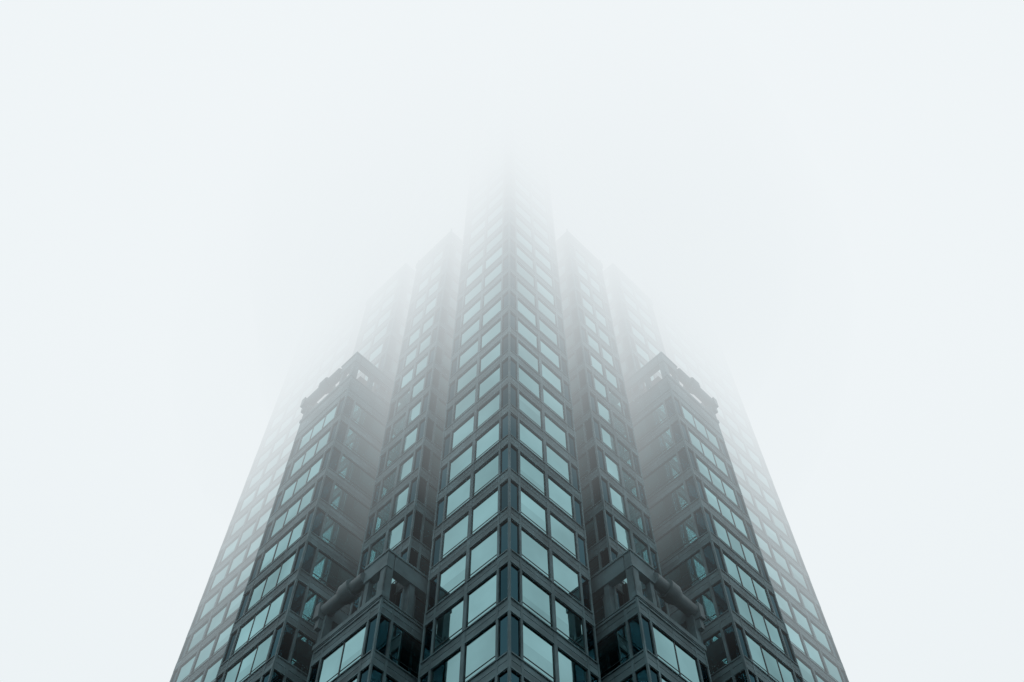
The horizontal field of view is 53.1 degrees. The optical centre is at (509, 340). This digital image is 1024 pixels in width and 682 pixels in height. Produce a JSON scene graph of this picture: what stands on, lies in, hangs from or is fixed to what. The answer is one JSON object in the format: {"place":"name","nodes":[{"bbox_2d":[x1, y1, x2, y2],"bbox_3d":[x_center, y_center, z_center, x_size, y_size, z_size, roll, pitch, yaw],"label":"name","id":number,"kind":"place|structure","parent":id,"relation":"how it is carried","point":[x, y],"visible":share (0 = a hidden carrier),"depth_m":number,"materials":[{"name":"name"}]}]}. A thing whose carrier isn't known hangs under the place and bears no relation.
{"place":"outdoors","nodes":[
{"label":"outdoors","id":0,"kind":"place"},
{"bbox_2d":[0,0,1023,681],"label":"sky","id":1,"kind":"structure","parent":0,"point":[840,183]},
{"bbox_3d":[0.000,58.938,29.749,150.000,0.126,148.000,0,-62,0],"label":"plaza pavement","id":2,"kind":"structure","parent":0,"visible":0},
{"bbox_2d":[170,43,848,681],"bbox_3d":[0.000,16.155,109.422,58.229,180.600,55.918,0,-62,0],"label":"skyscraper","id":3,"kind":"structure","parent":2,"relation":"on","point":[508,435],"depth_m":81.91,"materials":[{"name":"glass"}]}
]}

